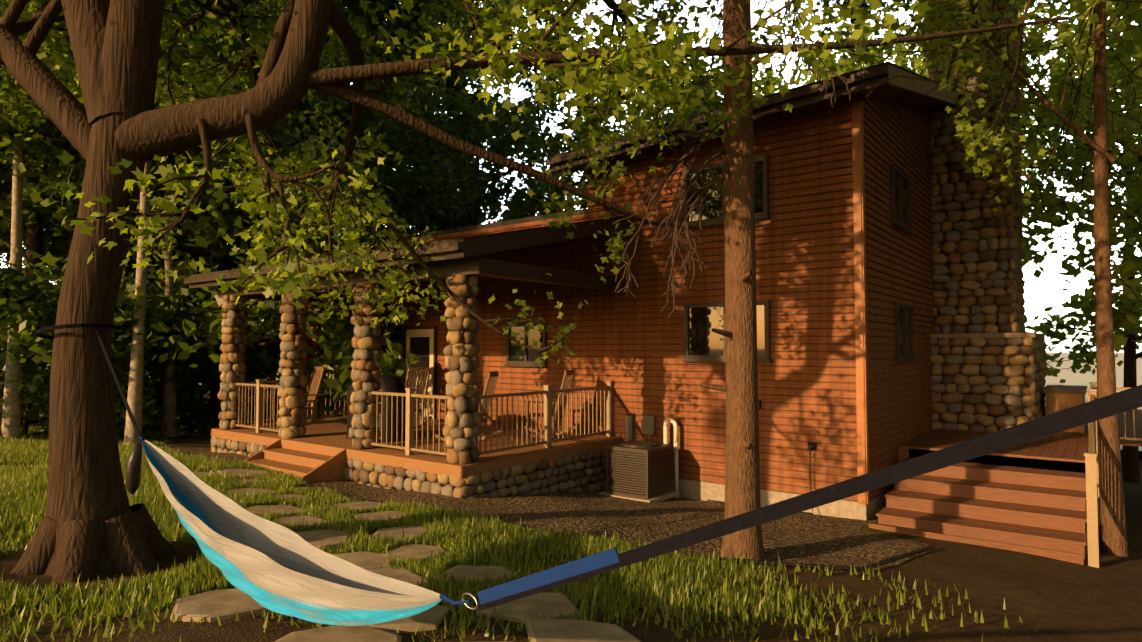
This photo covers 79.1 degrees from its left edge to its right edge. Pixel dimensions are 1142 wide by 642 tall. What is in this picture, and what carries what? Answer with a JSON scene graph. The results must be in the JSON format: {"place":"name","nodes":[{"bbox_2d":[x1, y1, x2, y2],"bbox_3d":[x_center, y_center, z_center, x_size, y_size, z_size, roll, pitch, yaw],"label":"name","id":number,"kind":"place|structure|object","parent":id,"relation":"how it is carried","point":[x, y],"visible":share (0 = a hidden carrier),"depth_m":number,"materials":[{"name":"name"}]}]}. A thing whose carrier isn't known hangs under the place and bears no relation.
{"place":"outdoors","nodes":[
{"label":"outdoors","id":0,"kind":"place"},
{"bbox_2d":[170,468,641,641],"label":"flagstone path","id":1,"kind":"structure","parent":0,"point":[209,604],"depth_m":4.67,"materials":[{"name":"beige stone"}]},
{"bbox_2d":[189,216,626,276],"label":"porch roof","id":2,"kind":"structure","parent":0,"point":[475,237],"depth_m":10.35,"materials":[{"name":"brown wood"}]},
{"bbox_2d":[184,218,634,304],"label":"porch fascia","id":3,"kind":"structure","parent":2,"relation":"attached to","point":[485,267],"depth_m":10.63,"materials":[{"name":"brown wood"}]},
{"bbox_2d":[0,424,1039,641],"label":"lawn grass","id":4,"kind":"structure","parent":0,"point":[462,537],"depth_m":5.92,"materials":[{"name":"green plant"}]},
{"bbox_2d":[0,372,1141,641],"bbox_3d":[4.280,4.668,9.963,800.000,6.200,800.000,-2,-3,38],"label":"ground","id":5,"kind":"structure","parent":0,"point":[1056,600],"depth_m":6.32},
{"bbox_2d":[0,7,44,424],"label":"tree","id":6,"kind":"object","parent":5,"relation":"on","point":[34,243],"depth_m":17.98,"materials":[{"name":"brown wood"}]},
{"bbox_2d":[0,8,318,269],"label":"forest tree leaves","id":7,"kind":"object","parent":6,"relation":"attached to","point":[1,160],"depth_m":14.87,"materials":[{"name":"green plant"}]},
{"bbox_2d":[0,136,80,243],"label":"forest tree leaves","id":8,"kind":"object","parent":5,"relation":"on","point":[5,177],"depth_m":18.61,"materials":[{"name":"green plant"}]},
{"bbox_2d":[0,262,196,434],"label":"tree","id":9,"kind":"object","parent":5,"relation":"on","point":[24,429],"visible":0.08,"depth_m":14.83,"materials":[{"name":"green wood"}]},
{"bbox_2d":[0,0,205,439],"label":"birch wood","id":10,"kind":"object","parent":5,"relation":"on","point":[11,419],"depth_m":13.84,"materials":[{"name":"grey plant"}]},
{"bbox_2d":[0,248,215,439],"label":"understory leaves","id":11,"kind":"object","parent":5,"relation":"on","point":[19,286],"visible":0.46,"depth_m":14.19,"materials":[{"name":"green plant"}]},
{"bbox_2d":[0,0,304,436],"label":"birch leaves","id":12,"kind":"object","parent":5,"relation":"on","point":[46,125],"depth_m":16.90,"materials":[{"name":"green plant"}]},
{"bbox_2d":[0,0,365,445],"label":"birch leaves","id":13,"kind":"object","parent":5,"relation":"on","point":[57,148],"depth_m":14.19,"materials":[{"name":"green plant"}]},
{"bbox_2d":[0,6,391,274],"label":"forest tree leaves","id":14,"kind":"object","parent":5,"relation":"on","point":[386,120],"depth_m":25.72,"materials":[{"name":"green plant"}]},
{"bbox_2d":[112,291,280,435],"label":"understory leaves","id":15,"kind":"object","parent":5,"relation":"on","point":[210,374],"depth_m":17.47,"materials":[{"name":"green plant"}]},
{"bbox_2d":[127,292,280,432],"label":"understory leaves","id":16,"kind":"object","parent":5,"relation":"on","point":[258,375],"depth_m":19.47,"materials":[{"name":"green plant"}]},
{"bbox_2d":[0,1,425,433],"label":"tree","id":17,"kind":"object","parent":5,"relation":"on","point":[215,405],"visible":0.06,"depth_m":18.62,"materials":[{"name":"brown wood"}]},
{"bbox_2d":[0,0,451,419],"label":"forest tree leaves","id":18,"kind":"object","parent":17,"relation":"attached to","point":[338,329],"visible":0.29,"depth_m":16.44,"materials":[{"name":"green plant"}]},
{"bbox_2d":[8,122,442,397],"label":"forest tree leaves","id":19,"kind":"object","parent":5,"relation":"on","point":[332,233],"depth_m":32.70,"materials":[{"name":"green plant"}]},
{"bbox_2d":[0,0,505,370],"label":"forest tree leaves","id":20,"kind":"object","parent":5,"relation":"on","point":[400,192],"depth_m":25.96,"materials":[{"name":"green plant"}]},
{"bbox_2d":[242,439,345,482],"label":"porch steps","id":21,"kind":"structure","parent":5,"relation":"on","point":[314,467],"depth_m":11.16,"materials":[{"name":"brown wood"}]},
{"bbox_2d":[258,14,523,300],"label":"forest tree leaves","id":22,"kind":"object","parent":5,"relation":"on","point":[468,187],"depth_m":36.20,"materials":[{"name":"green plant"}]},
{"bbox_2d":[217,275,604,493],"bbox_3d":[-3.139,1.561,13.315,7.160,4.160,3.890,-2,-3,38],"label":"mortar","id":23,"kind":"object","parent":5,"relation":"on","point":[367,404],"visible":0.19,"depth_m":10.87,"materials":[{"name":"grey concrete"}]},
{"bbox_2d":[211,274,605,497],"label":"porch stones","id":24,"kind":"object","parent":23,"relation":"attached to","point":[464,358],"visible":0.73,"depth_m":11.08,"materials":[{"name":"beige stone"}]},
{"bbox_2d":[211,416,621,477],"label":"porch deck","id":25,"kind":"structure","parent":23,"relation":"on","point":[325,436],"depth_m":11.63,"materials":[{"name":"brown wood"}]},
{"bbox_2d":[269,366,327,425],"bbox_3d":[-5.639,1.552,14.313,1.022,1.201,0.595,2,-3,-40],"label":"rocking chair","id":26,"kind":"object","parent":25,"relation":"on","point":[311,394],"visible":0.69,"depth_m":14.40,"materials":[{"name":"brown wood"}]},
{"bbox_2d":[346,375,405,442],"bbox_3d":[-3.474,1.532,12.394,1.317,1.150,0.705,-2,-3,38],"label":"covered grill","id":27,"kind":"object","parent":25,"relation":"on","point":[389,383],"visible":0.42,"depth_m":11.99,"materials":[{"name":"black fabric"}]},
{"bbox_2d":[405,367,431,428],"bbox_3d":[-3.303,1.532,13.777,0.595,1.201,1.022,-1,-2,26],"label":"rocking chair","id":28,"kind":"object","parent":25,"relation":"on","point":[413,370],"visible":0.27,"depth_m":14.07,"materials":[{"name":"brown wood"}]},
{"bbox_2d":[256,375,612,454],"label":"railing posts","id":29,"kind":"object","parent":25,"relation":"on","point":[409,437],"visible":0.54,"depth_m":11.30,"materials":[{"name":"beige wood"}]},
{"bbox_2d":[235,378,609,454],"bbox_3d":[-3.100,1.643,13.321,6.805,0.858,3.668,-2,-3,38],"label":"porch railing","id":30,"kind":"object","parent":29,"relation":"attached to","point":[377,393],"visible":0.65,"depth_m":11.10,"materials":[{"name":"beige wood"}]},
{"bbox_2d":[435,371,500,440],"bbox_3d":[-1.739,1.456,11.784,1.022,1.201,0.595,0,-2,10],"label":"rocking chair","id":31,"kind":"object","parent":25,"relation":"on","point":[490,384],"visible":0.42,"depth_m":11.70,"materials":[{"name":"brown wood"}]},
{"bbox_2d":[515,370,577,437],"bbox_3d":[-0.441,1.483,12.482,1.022,1.201,0.595,-1,-2,16],"label":"rocking chair","id":32,"kind":"object","parent":25,"relation":"on","point":[567,379],"visible":0.56,"depth_m":12.33,"materials":[{"name":"brown wood"}]},
{"bbox_2d":[328,101,499,242],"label":"forest tree leaves","id":33,"kind":"object","parent":5,"relation":"on","point":[401,229],"depth_m":49.41,"materials":[{"name":"green plant"}]},
{"bbox_2d":[279,0,590,243],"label":"forest tree leaves","id":34,"kind":"object","parent":5,"relation":"on","point":[514,126],"depth_m":30.35,"materials":[{"name":"green plant"}]},
{"bbox_2d":[0,0,1068,583],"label":"maple","id":35,"kind":"object","parent":5,"relation":"on","point":[94,524],"depth_m":5.75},
{"bbox_2d":[487,166,586,222],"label":"forest tree leaves","id":36,"kind":"object","parent":5,"relation":"on","point":[538,181],"depth_m":54.31,"materials":[{"name":"green plant"}]},
{"bbox_2d":[172,450,935,571],"bbox_3d":[-2.718,2.487,9.867,14.135,0.425,2.535,-1,-2,25],"label":"gravel edging","id":37,"kind":"object","parent":5,"relation":"on","point":[875,564],"visible":0.38,"depth_m":6.75,"materials":[{"name":"black"}]},
{"bbox_2d":[436,32,723,230],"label":"tree leaves","id":38,"kind":"object","parent":5,"relation":"on","point":[552,188],"depth_m":34.50,"materials":[{"name":"green plant"}]},
{"bbox_2d":[599,490,679,502],"bbox_3d":[1.137,2.865,11.442,0.960,0.070,0.960,-2,-3,38],"label":"equipment pad","id":39,"kind":"object","parent":5,"relation":"on","point":[669,495],"visible":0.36,"depth_m":11.13,"materials":[{"name":"concrete"}]},
{"bbox_2d":[606,441,672,498],"bbox_3d":[1.136,2.430,11.457,0.808,0.800,0.804,-2,-3,38],"label":"ac condenser","id":40,"kind":"object","parent":39,"relation":"on","point":[639,469],"visible":1,"depth_m":11.19,"materials":[{"name":"grey"}]},
{"bbox_2d":[618,89,719,135],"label":"tree leaves","id":41,"kind":"object","parent":5,"relation":"on","point":[622,132],"depth_m":54.02,"materials":[{"name":"green plant"}]},
{"bbox_2d":[663,418,678,497],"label":"pvc vent pipes","id":42,"kind":"object","parent":5,"relation":"on","point":[665,441],"visible":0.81,"depth_m":11.75,"materials":[{"name":"beige plastic"}]},
{"bbox_2d":[700,0,777,564],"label":"conifer wood","id":43,"kind":"object","parent":5,"relation":"on","point":[742,465],"visible":0.81,"depth_m":6.93,"materials":[{"name":"brown wood"}]},
{"bbox_2d":[613,0,852,317],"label":"bare branches","id":44,"kind":"object","parent":43,"relation":"attached to","point":[677,209],"visible":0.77,"depth_m":7.16,"materials":[{"name":"brown"}]},
{"bbox_2d":[826,0,868,23],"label":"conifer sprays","id":45,"kind":"object","parent":43,"relation":"attached to","point":[863,5],"visible":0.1,"depth_m":9.08,"materials":[{"name":"green plant"}]},
{"bbox_2d":[669,478,894,519],"bbox_3d":[0.880,3.832,18.041,15.210,1.780,8.606,-2,-3,38],"label":"house foundation","id":46,"kind":"object","parent":5,"relation":"on","point":[696,490],"visible":0.07,"depth_m":10.81,"materials":[{"name":"beige concrete"}]},
{"bbox_2d":[303,95,934,501],"bbox_3d":[0.873,-1.040,18.218,15.252,7.970,8.626,-2,-3,38],"label":"house siding","id":47,"kind":"object","parent":46,"relation":"on","point":[629,345],"visible":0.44,"depth_m":11.71,"materials":[{"name":"brown wood"}]},
{"bbox_2d":[406,329,433,418],"bbox_3d":[-3.504,1.215,16.052,1.000,2.040,0.029,-2,-3,38],"label":"house door","id":48,"kind":"structure","parent":47,"relation":"in","point":[421,333],"depth_m":15.88,"materials":[{"name":"beige wood"}]},
{"bbox_2d":[276,64,916,418],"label":"house trim","id":49,"kind":"structure","parent":47,"relation":"attached to","point":[812,94],"depth_m":11.60,"materials":[{"name":"wood"}]},
{"bbox_2d":[626,415,655,441],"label":"electrical boxes","id":50,"kind":"object","parent":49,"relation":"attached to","point":[649,425],"visible":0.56,"depth_m":12.24,"materials":[{"name":"grey metal"}]},
{"bbox_2d":[319,161,910,376],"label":"house window","id":51,"kind":"structure","parent":47,"relation":"in","point":[704,339],"depth_m":11.77,"materials":[{"name":"black glass"}]},
{"bbox_2d":[304,61,956,308],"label":"house roof","id":52,"kind":"structure","parent":47,"relation":"on","point":[504,223],"depth_m":13.90,"materials":[{"name":"brown wood"}]},
{"bbox_2d":[561,84,952,169],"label":"house soffit","id":53,"kind":"structure","parent":52,"relation":"attached to","point":[885,93],"depth_m":11.44,"materials":[{"name":"brown wood"}]},
{"bbox_2d":[888,65,958,103],"bbox_3d":[7.290,-4.345,13.343,0.035,2.494,9.715,-2,-3,38],"label":"house barge board","id":54,"kind":"object","parent":52,"relation":"attached to","point":[922,87],"visible":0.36,"depth_m":11.01,"materials":[{"name":"brown wood"}]},
{"bbox_2d":[707,443,815,513],"bbox_3d":[2.897,2.376,10.653,1.662,1.030,0.316,-1,-2,22],"label":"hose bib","id":55,"kind":"object","parent":47,"relation":"attached to","point":[811,446],"visible":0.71,"depth_m":10.42,"materials":[{"name":"black metal"}]},
{"bbox_2d":[852,101,869,504],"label":"corner boards","id":56,"kind":"object","parent":47,"relation":"attached to","point":[860,292],"visible":0.96,"depth_m":10.16,"materials":[{"name":"brown wood"}]},
{"bbox_2d":[611,1,1029,230],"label":"tree leaves","id":57,"kind":"object","parent":5,"relation":"on","point":[812,77],"depth_m":35.20,"materials":[{"name":"green plant"}]},
{"bbox_2d":[792,0,1141,556],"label":"tree","id":58,"kind":"object","parent":5,"relation":"on","point":[944,22],"depth_m":9.44,"materials":[{"name":"green plant"}]},
{"bbox_2d":[929,1,1028,429],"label":"chimney mortar","id":59,"kind":"object","parent":5,"relation":"on","point":[947,263],"visible":0.04,"depth_m":13.87,"materials":[{"name":"grey concrete"}]},
{"bbox_2d":[923,0,1047,431],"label":"chimney stones","id":60,"kind":"object","parent":5,"relation":"on","point":[1012,302],"visible":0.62,"depth_m":13.80,"materials":[{"name":"grey stone"}]},
{"bbox_2d":[930,333,1044,337],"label":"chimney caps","id":61,"kind":"object","parent":60,"relation":"on","point":[981,335],"visible":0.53,"depth_m":13.45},
{"bbox_2d":[836,1,1141,483],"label":"tree","id":62,"kind":"object","parent":5,"relation":"on","point":[1130,465],"visible":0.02,"depth_m":22.21,"materials":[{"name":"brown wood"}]},
{"bbox_2d":[827,0,1141,233],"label":"lake tree leaves","id":63,"kind":"object","parent":62,"relation":"on","point":[902,60],"visible":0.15,"depth_m":24.73,"materials":[{"name":"green plant"}]},
{"bbox_2d":[868,405,1141,564],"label":"lake deck","id":64,"kind":"structure","parent":5,"relation":"on","point":[1029,497],"depth_m":9.79,"materials":[{"name":"brown wood"}]},
{"bbox_2d":[1046,393,1085,432],"bbox_3d":[10.018,1.797,13.986,0.600,0.740,1.400,-2,-3,38],"label":"hot tub","id":65,"kind":"object","parent":64,"relation":"on","point":[1056,402],"visible":0.29,"depth_m":13.45,"materials":[{"name":"brown wood"}]},
{"bbox_2d":[1043,385,1086,393],"bbox_3d":[10.018,1.382,14.002,0.680,0.090,1.480,-2,-3,38],"label":"hot tub cover","id":66,"kind":"object","parent":65,"relation":"on","point":[1067,389],"visible":0.86,"depth_m":13.51,"materials":[{"name":"brown"}]},
{"bbox_2d":[1084,382,1099,567],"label":"lake deck posts","id":67,"kind":"object","parent":64,"relation":"attached to","point":[1092,488],"visible":0.79,"depth_m":7.98,"materials":[{"name":"beige wood"}]},
{"bbox_2d":[1088,387,1141,452],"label":"deck railing","id":68,"kind":"object","parent":64,"relation":"on","point":[1091,439],"visible":0.23,"depth_m":9.95,"materials":[{"name":"beige wood"}]},
{"bbox_2d":[1019,16,1141,358],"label":"tree leaves","id":69,"kind":"object","parent":5,"relation":"on","point":[1125,322],"depth_m":15.68,"materials":[{"name":"green plant"}]},
{"bbox_2d":[1022,7,1141,339],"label":"lake tree","id":70,"kind":"object","parent":5,"relation":"on","point":[1076,328],"visible":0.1,"depth_m":16.47,"materials":[{"name":"green plant"}]},
{"bbox_2d":[905,0,1141,361],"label":"tree leaves","id":71,"kind":"object","parent":70,"relation":"on","point":[1134,261],"visible":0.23,"depth_m":16.47,"materials":[{"name":"green plant"}]},
{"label":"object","id":72,"kind":"object","parent":5,"relation":"on","visible":0},
{"bbox_2d":[36,324,1141,610],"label":"hammock straps","id":73,"kind":"object","parent":72,"relation":"hanging from","point":[1082,414],"visible":0.85,"depth_m":1.92,"materials":[{"name":"fabric"}]},
{"bbox_2d":[138,437,618,604],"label":"hammock ropes","id":74,"kind":"object","parent":73,"relation":"hanging from","point":[572,568],"visible":1,"depth_m":2.60,"materials":[{"name":"blue fabric"}]},
{"bbox_2d":[141,440,441,625],"bbox_3d":[-1.850,1.215,4.030,3.400,0.771,0.340,-2,-3,38],"label":"hammock","id":75,"kind":"object","parent":74,"relation":"hanging from","point":[273,566],"visible":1,"depth_m":3.81,"materials":[{"name":"fabric"}]},
{"bbox_2d":[126,441,141,493],"bbox_3d":[-3.204,1.076,5.067,0.103,0.384,0.098,-2,-3,38],"label":"hammock stuff sack","id":76,"kind":"object","parent":75,"relation":"hanging from","point":[133,469],"visible":1,"depth_m":5.04,"materials":[{"name":"grey fabric"}]},
{"bbox_2d":[462,592,477,609],"bbox_3d":[-0.415,1.153,2.846,0.096,0.065,0.010,-2,-3,39],"label":"metal ring","id":77,"kind":"object","parent":73,"relation":"attached to","point":[473,597],"visible":1,"depth_m":2.84,"materials":[{"name":"silver metal"}]},
{"bbox_3d":[-16.581,-6.015,17.249,14.308,17.306,18.088,-2,-3,38],"label":"forest tree","id":78,"kind":"object","parent":5,"relation":"on","visible":0},
{"bbox_2d":[1,0,220,40],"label":"tree leaves","id":79,"kind":"object","parent":78,"relation":"attached to","point":[181,16],"visible":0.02,"depth_m":17.65,"materials":[{"name":"green plant"}]},
{"bbox_2d":[0,0,1141,352],"label":"sky","id":80,"kind":"structure","parent":0,"point":[1046,290],"materials":[{"name":"white"}]},
{"bbox_2d":[3,353,1141,450],"bbox_3d":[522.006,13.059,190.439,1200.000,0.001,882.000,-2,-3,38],"label":"lake water","id":81,"kind":"structure","parent":0,"point":[1071,378],"depth_m":142.73,"materials":[{"name":"white liquid"}]},
{"bbox_2d":[1045,32,1141,382],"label":"tree leaves","id":82,"kind":"object","parent":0,"point":[1090,357],"depth_m":23.45,"materials":[{"name":"green plant"}]}
]}

